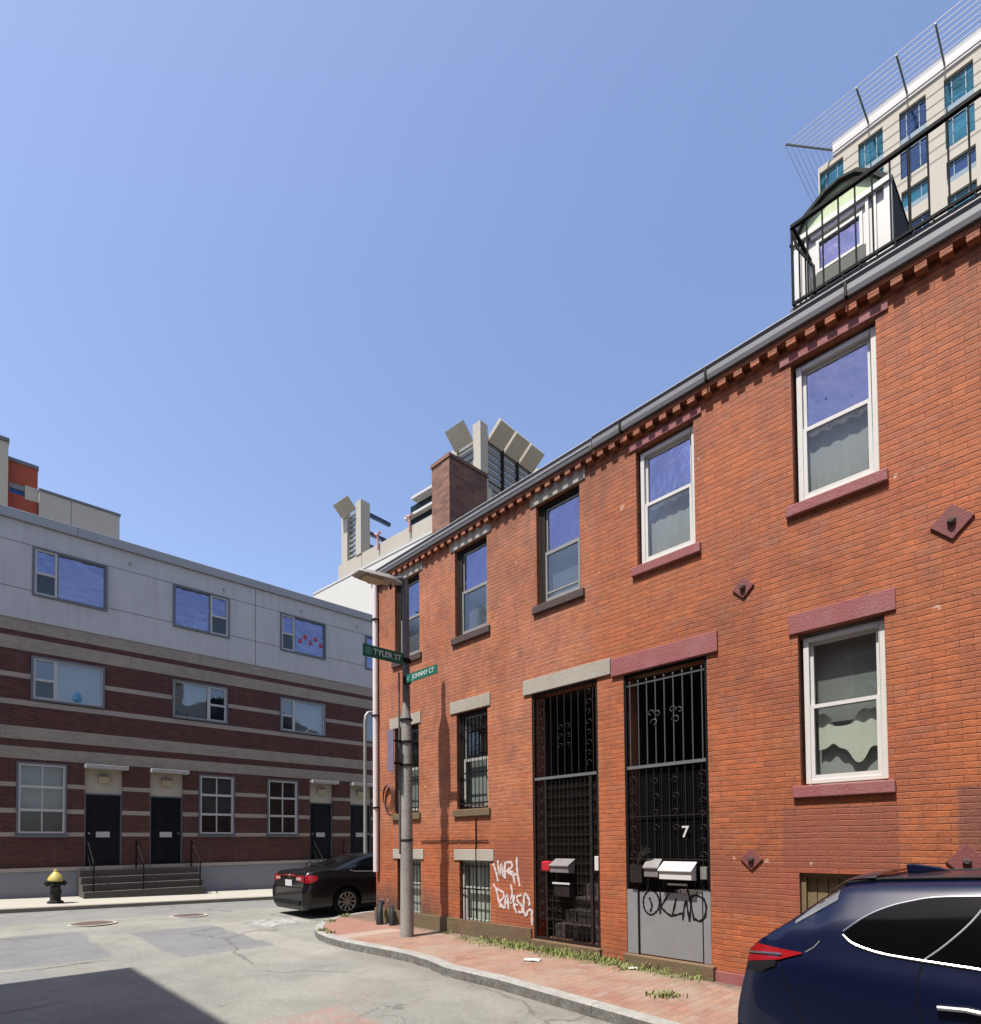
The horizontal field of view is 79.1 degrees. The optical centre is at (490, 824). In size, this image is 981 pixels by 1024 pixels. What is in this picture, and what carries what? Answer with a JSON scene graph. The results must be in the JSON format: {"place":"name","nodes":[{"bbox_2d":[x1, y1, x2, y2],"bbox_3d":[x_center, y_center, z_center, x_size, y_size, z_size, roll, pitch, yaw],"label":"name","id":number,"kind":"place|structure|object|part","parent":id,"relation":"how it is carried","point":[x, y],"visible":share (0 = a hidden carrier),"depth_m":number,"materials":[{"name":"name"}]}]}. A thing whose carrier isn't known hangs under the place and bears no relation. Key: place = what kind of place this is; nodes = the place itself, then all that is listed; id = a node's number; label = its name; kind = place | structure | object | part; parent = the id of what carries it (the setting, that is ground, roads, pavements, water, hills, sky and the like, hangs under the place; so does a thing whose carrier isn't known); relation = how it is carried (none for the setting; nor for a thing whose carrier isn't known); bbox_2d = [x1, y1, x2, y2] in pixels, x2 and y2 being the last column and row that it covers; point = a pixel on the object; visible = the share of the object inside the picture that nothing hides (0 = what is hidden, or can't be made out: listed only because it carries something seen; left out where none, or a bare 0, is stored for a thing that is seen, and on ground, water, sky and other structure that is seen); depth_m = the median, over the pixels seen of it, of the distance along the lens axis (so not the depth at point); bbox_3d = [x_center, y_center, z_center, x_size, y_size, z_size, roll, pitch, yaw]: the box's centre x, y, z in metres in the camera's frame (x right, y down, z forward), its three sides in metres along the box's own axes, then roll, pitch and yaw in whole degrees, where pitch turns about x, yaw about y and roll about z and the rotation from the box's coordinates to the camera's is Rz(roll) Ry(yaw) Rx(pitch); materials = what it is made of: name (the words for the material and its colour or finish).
{"place":"outdoors","nodes":[
{"label":"outdoors","id":0,"kind":"place"},
{"bbox_2d":[0,889,272,908],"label":"pavement","id":1,"kind":"structure","parent":0,"point":[32,902],"depth_m":15.97,"materials":[{"name":"concrete"}]},
{"bbox_2d":[43,869,66,903],"bbox_3d":[-10.817,1.527,14.775,0.406,0.840,0.408,-1,-2,5],"label":"fire hydrant","id":2,"kind":"object","parent":1,"relation":"on","point":[55,881],"visible":1,"depth_m":14.67,"materials":[{"name":"black metal"}]},
{"bbox_2d":[363,711,372,852],"bbox_3d":[-4.256,-0.795,20.561,0.465,6.409,0.270,1,-2,-44],"label":"street pole","id":3,"kind":"object","parent":1,"relation":"on","point":[365,782],"visible":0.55,"depth_m":20.47,"materials":[{"name":"grey metal"}]},
{"bbox_2d":[0,900,611,1023],"bbox_3d":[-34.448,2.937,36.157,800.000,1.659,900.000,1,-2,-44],"label":"road","id":4,"kind":"structure","parent":0,"point":[258,962],"depth_m":7.69,"materials":[{"name":"grey asphalt"}]},
{"bbox_2d":[0,435,120,538],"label":"apartment tower","id":5,"kind":"structure","parent":4,"relation":"on","point":[19,490],"depth_m":36.36,"materials":[{"name":"grey concrete"}]},
{"bbox_2d":[9,481,24,496],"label":"window","id":6,"kind":"structure","parent":5,"relation":"in","point":[15,488],"depth_m":35.80,"materials":[{"name":"blue glass"}]},
{"bbox_2d":[66,920,116,926],"bbox_3d":[-8.223,2.030,12.263,0.880,0.018,0.880,1,-2,-44],"label":"manhole cover","id":7,"kind":"object","parent":4,"relation":"on","point":[91,923],"visible":1,"depth_m":12.17,"materials":[{"name":"metal"}]},
{"bbox_2d":[0,896,272,913],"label":"kerb","id":8,"kind":"structure","parent":4,"relation":"on","point":[87,906],"depth_m":15.10,"materials":[{"name":"grey concrete"}]},
{"bbox_2d":[0,504,372,898],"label":"apartment building","id":9,"kind":"structure","parent":4,"relation":"on","point":[172,725],"depth_m":18.18,"materials":[{"name":"brick"}]},
{"bbox_2d":[14,761,67,836],"bbox_3d":[-12.186,-0.672,16.123,1.150,2.020,0.220,1,-2,-44],"label":"window","id":10,"kind":"structure","parent":9,"relation":"in","point":[41,788],"depth_m":16.14,"materials":[{"name":"grey glass"}]},
{"bbox_2d":[31,655,104,708],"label":"window","id":11,"kind":"structure","parent":9,"relation":"in","point":[52,680],"depth_m":16.64,"materials":[{"name":"blue glass"}]},
{"bbox_2d":[32,546,107,611],"bbox_3d":[-11.809,-6.869,16.704,1.734,1.345,0.215,1,-2,-44],"label":"window","id":12,"kind":"structure","parent":9,"relation":"in","point":[57,576],"depth_m":16.72,"materials":[{"name":"blue glass"}]},
{"bbox_2d":[84,793,121,865],"bbox_3d":[-11.170,0.154,17.111,0.929,2.105,0.135,1,-2,-44],"label":"door","id":13,"kind":"structure","parent":9,"relation":"in","point":[102,812],"depth_m":17.12,"materials":[{"name":"black metal"}]},
{"bbox_2d":[150,796,181,863],"bbox_3d":[-9.979,0.175,18.245,0.919,2.105,0.135,1,-2,-44],"label":"door","id":14,"kind":"structure","parent":9,"relation":"in","point":[165,811],"depth_m":18.25,"materials":[{"name":"black metal"}]},
{"bbox_2d":[172,679,227,723],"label":"window","id":15,"kind":"structure","parent":9,"relation":"in","point":[188,698],"depth_m":19.04,"materials":[{"name":"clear glass"}]},
{"bbox_2d":[173,583,229,638],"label":"window","id":16,"kind":"structure","parent":9,"relation":"in","point":[190,605],"depth_m":19.12,"materials":[{"name":"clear glass"}]},
{"bbox_2d":[198,774,235,836],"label":"window","id":17,"kind":"structure","parent":9,"relation":"in","point":[216,806],"depth_m":19.30,"materials":[{"name":"clear glass"}]},
{"bbox_2d":[266,779,298,836],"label":"window","id":18,"kind":"structure","parent":9,"relation":"in","point":[282,795],"depth_m":20.82,"materials":[{"name":"clear glass"}]},
{"bbox_2d":[280,612,325,659],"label":"window","id":19,"kind":"structure","parent":9,"relation":"in","point":[298,635],"depth_m":21.50,"materials":[{"name":"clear glass"}]},
{"bbox_2d":[280,697,325,736],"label":"window","id":20,"kind":"structure","parent":9,"relation":"in","point":[296,716],"depth_m":21.46,"materials":[{"name":"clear glass"}]},
{"bbox_2d":[310,802,331,859],"bbox_3d":[-6.244,0.240,21.798,0.919,2.105,0.135,1,-2,-44],"label":"door","id":21,"kind":"structure","parent":9,"relation":"in","point":[320,813],"depth_m":21.82,"materials":[{"name":"black metal"}]},
{"bbox_2d":[350,804,370,852],"bbox_3d":[-5.052,0.261,22.932,0.929,2.105,0.135,1,-2,-44],"label":"door","id":22,"kind":"structure","parent":9,"relation":"in","point":[356,812],"depth_m":22.89,"materials":[{"name":"black metal"}]},
{"bbox_2d":[365,635,372,670],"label":"window","id":23,"kind":"structure","parent":9,"relation":"in","point":[368,639],"depth_m":23.44,"materials":[{"name":"clear glass"}]},
{"bbox_2d":[365,711,372,742],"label":"window","id":24,"kind":"structure","parent":9,"relation":"in","point":[369,724],"depth_m":23.43,"materials":[{"name":"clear glass"}]},
{"bbox_2d":[170,913,207,917],"bbox_3d":[-6.949,2.082,13.680,0.800,0.018,0.800,1,-2,-44],"label":"manhole cover","id":25,"kind":"object","parent":4,"relation":"on","point":[189,915],"visible":1,"depth_m":13.58,"materials":[{"name":"metal"}]},
{"bbox_2d":[272,852,375,914],"bbox_3d":[-3.023,1.443,15.508,4.800,1.452,1.863,1,-2,-44],"label":"sedan","id":26,"kind":"object","parent":4,"relation":"on","point":[343,884],"visible":0.55,"depth_m":13.96,"materials":[{"name":"black paint"}]},
{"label":"rear window","id":27,"kind":"part","parent":26,"relation":"part of","materials":[{"name":"black glass"}]},
{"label":"side window","id":28,"kind":"part","parent":26,"relation":"part of","materials":[{"name":"black glass"}]},
{"bbox_2d":[313,487,491,614],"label":"hospital block","id":29,"kind":"structure","parent":4,"relation":"on","point":[346,589],"depth_m":61.36,"materials":[{"name":"beige concrete"}]},
{"bbox_2d":[374,531,380,549],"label":"roof stand","id":30,"kind":"object","parent":29,"relation":"on","point":[378,534],"visible":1,"depth_m":59.86,"materials":[{"name":"metal"}]},
{"bbox_2d":[405,513,413,531],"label":"roof stand","id":31,"kind":"object","parent":29,"relation":"on","point":[409,520],"visible":1,"depth_m":56.61,"materials":[{"name":"metal"}]},
{"bbox_2d":[404,481,498,525],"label":"roof penthouse","id":32,"kind":"object","parent":29,"relation":"on","point":[421,509],"visible":0.12,"depth_m":56.73,"materials":[{"name":"white metal"}]},
{"bbox_2d":[445,418,544,497],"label":"trellis tower","id":33,"kind":"structure","parent":29,"relation":"on","point":[507,442],"depth_m":52.27,"materials":[{"name":"beige concrete"}]},
{"bbox_2d":[315,911,681,1023],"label":"kerb","id":34,"kind":"structure","parent":4,"relation":"on","point":[603,1011],"depth_m":6.89,"materials":[{"name":"concrete"}]},
{"bbox_2d":[368,88,980,986],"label":"brick rowhouse","id":35,"kind":"structure","parent":4,"relation":"on","point":[718,620],"depth_m":6.92,"materials":[{"name":"brick"}]},
{"bbox_2d":[382,784,394,811],"bbox_3d":[-2.053,-0.541,11.905,0.062,0.574,0.415,1,-2,-44],"label":"cable coil","id":36,"kind":"object","parent":35,"relation":"attached to","point":[392,795],"visible":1,"depth_m":11.82,"materials":[{"name":"brown rubber"}]},
{"bbox_2d":[389,711,420,820],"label":"window","id":37,"kind":"structure","parent":35,"relation":"in","point":[393,723],"depth_m":11.68,"materials":[{"name":"black metal"}]},
{"bbox_2d":[391,559,422,668],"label":"window","id":38,"kind":"structure","parent":35,"relation":"in","point":[414,638],"depth_m":11.70,"materials":[{"name":"blue glass"}]},
{"bbox_2d":[393,849,423,912],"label":"window","id":39,"kind":"structure","parent":35,"relation":"in","point":[418,854],"depth_m":11.55,"materials":[{"name":"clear glass"}]},
{"bbox_2d":[450,522,490,645],"bbox_3d":[-0.279,-4.139,10.319,0.275,1.898,1.050,1,-2,-44],"label":"window","id":40,"kind":"structure","parent":35,"relation":"in","point":[472,560],"depth_m":10.40,"materials":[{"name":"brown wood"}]},
{"bbox_2d":[450,692,490,816],"bbox_3d":[-0.281,-1.166,10.267,0.275,2.044,1.032,1,-2,-44],"label":"window","id":41,"kind":"structure","parent":35,"relation":"in","point":[473,725],"depth_m":10.32,"materials":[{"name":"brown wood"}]},
{"bbox_2d":[454,849,493,922],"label":"window","id":42,"kind":"structure","parent":35,"relation":"in","point":[483,857],"depth_m":10.23,"materials":[{"name":"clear glass"}]},
{"bbox_2d":[541,861,552,870],"bbox_3d":[0.849,0.613,8.824,0.119,0.150,0.160,1,-2,-44],"label":"letter box","id":43,"kind":"object","parent":35,"relation":"attached to","point":[545,866],"visible":0.78,"depth_m":8.78,"materials":[{"name":"red plastic"}]},
{"bbox_2d":[530,464,584,615],"bbox_3d":[1.065,-4.190,8.907,0.275,1.898,1.056,1,-2,-44],"label":"window","id":44,"kind":"structure","parent":35,"relation":"in","point":[559,518],"depth_m":8.96,"materials":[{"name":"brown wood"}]},
{"bbox_2d":[548,858,574,872],"bbox_3d":[1.031,0.595,8.598,0.170,0.208,0.360,1,-2,-44],"label":"mailbox","id":45,"kind":"object","parent":35,"relation":"attached to","point":[557,865],"visible":1,"depth_m":8.54,"materials":[{"name":"grey metal"}]},
{"bbox_2d":[552,882,575,896],"bbox_3d":[1.064,0.929,8.575,0.144,0.200,0.320,1,-2,-44],"label":"mailbox","id":46,"kind":"object","parent":35,"relation":"attached to","point":[565,889],"visible":1,"depth_m":8.51,"materials":[{"name":"metal"}]},
{"bbox_2d":[630,846,650,882],"bbox_3d":[1.952,0.508,7.692,0.084,0.477,0.326,1,-2,-44],"label":"mailbox","id":47,"kind":"object","parent":35,"relation":"attached to","point":[637,872],"visible":0.99,"depth_m":7.70,"materials":[{"name":"metal"}]},
{"bbox_2d":[642,859,661,877],"bbox_3d":[2.059,0.552,7.561,0.110,0.238,0.220,1,-2,-44],"label":"mailbox","id":48,"kind":"object","parent":35,"relation":"attached to","point":[651,866],"visible":0.94,"depth_m":7.54,"materials":[{"name":"grey metal"}]},
{"bbox_2d":[628,405,701,577],"bbox_3d":[2.274,-4.184,7.621,0.255,1.793,1.036,1,-2,-44],"label":"window","id":49,"kind":"structure","parent":35,"relation":"in","point":[667,467],"depth_m":7.65,"materials":[{"name":"glass"}]},
{"bbox_2d":[657,861,696,880],"bbox_3d":[2.290,0.567,7.290,0.150,0.228,0.450,1,-2,-44],"label":"mailbox","id":50,"kind":"object","parent":35,"relation":"attached to","point":[670,870],"visible":1,"depth_m":7.25,"materials":[{"name":"white metal"}]},
{"bbox_2d":[667,883,686,885],"bbox_3d":[2.301,0.735,7.315,0.015,0.025,0.260,1,-2,-44],"label":"label plate","id":51,"kind":"object","parent":35,"relation":"attached to","point":[675,884],"visible":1,"depth_m":7.31,"materials":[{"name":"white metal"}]},
{"bbox_2d":[801,873,862,911],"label":"window","id":52,"kind":"structure","parent":35,"relation":"in","point":[815,886],"depth_m":6.29,"materials":[{"name":"beige wood"}]},
{"bbox_2d":[779,299,888,518],"bbox_3d":[3.611,-4.236,6.217,0.255,1.793,1.017,1,-2,-44],"label":"window","id":53,"kind":"structure","parent":35,"relation":"in","point":[837,400],"depth_m":6.24,"materials":[{"name":"glass"}]},
{"bbox_2d":[788,588,895,797],"bbox_3d":[3.654,-1.286,6.132,0.275,1.984,0.982,1,-2,-44],"label":"window","id":54,"kind":"structure","parent":35,"relation":"in","point":[846,736],"depth_m":6.16,"materials":[{"name":"white plastic"}]},
{"bbox_2d":[737,863,980,1023],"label":"suv","id":55,"kind":"object","parent":4,"relation":"on","point":[885,947],"visible":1,"depth_m":3.43,"materials":[{"name":"blue paint"}]},
{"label":"side window","id":56,"kind":"part","parent":55,"relation":"part of","materials":[{"name":"black glass"}]},
{"bbox_2d":[785,0,980,233],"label":"office tower","id":57,"kind":"structure","parent":4,"relation":"on","point":[942,86],"depth_m":58.03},
{"bbox_2d":[820,159,843,191],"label":"window","id":58,"kind":"structure","parent":57,"relation":"in","point":[834,172],"depth_m":64.41,"materials":[{"name":"teal glass"}]},
{"bbox_2d":[859,129,883,171],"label":"window","id":59,"kind":"structure","parent":57,"relation":"in","point":[870,152],"depth_m":61.61,"materials":[{"name":"teal glass"}]},
{"bbox_2d":[900,97,926,178],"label":"window","id":60,"kind":"structure","parent":57,"relation":"in","point":[913,121],"depth_m":58.99,"materials":[{"name":"blue glass"}]},
{"bbox_2d":[902,179,927,211],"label":"window","id":61,"kind":"structure","parent":57,"relation":"in","point":[919,193],"depth_m":58.74,"materials":[{"name":"teal glass"}]},
{"bbox_2d":[912,212,929,233],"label":"window","id":62,"kind":"structure","parent":57,"relation":"in","point":[926,215],"depth_m":58.52,"materials":[{"name":"blue glass"}]},
{"bbox_2d":[944,62,974,148],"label":"window","id":63,"kind":"structure","parent":57,"relation":"in","point":[959,87],"depth_m":56.38,"materials":[{"name":"teal glass"}]},
{"bbox_2d":[947,146,975,184],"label":"window","id":64,"kind":"structure","parent":57,"relation":"in","point":[959,166],"depth_m":56.21,"materials":[{"name":"blue glass"}]},
{"bbox_2d":[948,181,976,211],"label":"window","id":65,"kind":"structure","parent":57,"relation":"in","point":[974,185],"depth_m":56.16,"materials":[{"name":"teal glass"}]},
{"bbox_2d":[333,495,390,563],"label":"trellis tower","id":66,"kind":"structure","parent":0,"point":[344,507],"depth_m":63.28,"materials":[{"name":"beige concrete"}]},
{"bbox_2d":[0,0,980,596],"label":"sky","id":67,"kind":"structure","parent":0,"point":[260,259],"materials":[{"name":"blue"}]},
{"bbox_2d":[324,912,741,1023],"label":"sidewalk","id":68,"kind":"structure","parent":0,"point":[708,1002],"depth_m":7.17,"materials":[{"name":"brick"}]},
{"bbox_2d":[351,569,413,937],"bbox_3d":[-1.758,-1.182,9.875,1.094,6.183,0.340,1,-2,-44],"label":"street lamp","id":69,"kind":"object","parent":68,"relation":"on","point":[376,578],"visible":0.99,"depth_m":10.07,"materials":[{"name":"metal"}]},
{"bbox_2d":[363,643,410,664],"bbox_3d":[-1.714,-2.812,9.848,0.940,0.200,0.045,1,-2,-44],"label":"street sign","id":70,"kind":"object","parent":69,"relation":"attached to","point":[380,653],"visible":1,"depth_m":9.80,"materials":[{"name":"green metal"}]},
{"bbox_2d":[387,729,401,771],"bbox_3d":[-1.621,-1.256,10.077,0.190,0.700,0.180,1,-2,-44],"label":"street sign","id":71,"kind":"object","parent":69,"relation":"attached to","point":[391,740],"visible":1,"depth_m":10.01,"materials":[{"name":"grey metal"}]},
{"bbox_2d":[403,664,436,684],"bbox_3d":[-1.131,-2.464,9.765,0.100,0.145,0.910,1,-2,-44],"label":"street sign","id":72,"kind":"object","parent":69,"relation":"attached to","point":[408,679],"visible":1,"depth_m":9.73,"materials":[{"name":"green metal"}]},
{"bbox_2d":[376,899,394,924],"bbox_3d":[-2.074,1.713,11.649,0.318,0.479,0.616,1,-2,-44],"label":"standpipe","id":73,"kind":"object","parent":68,"relation":"on","point":[379,914],"visible":1,"depth_m":11.57,"materials":[{"name":"black metal"}]},
{"bbox_2d":[313,913,704,999],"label":"weeds","id":74,"kind":"object","parent":68,"relation":"on","point":[559,951],"visible":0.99,"depth_m":8.16,"materials":[{"name":"green plant"}]},
{"bbox_2d":[524,958,539,960],"bbox_3d":[0.561,1.807,7.967,0.220,0.012,0.160,-1,-2,18],"label":"paper scrap","id":75,"kind":"object","parent":68,"relation":"on","point":[534,959],"visible":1,"depth_m":7.97,"materials":[{"name":"white paper"}]}
]}

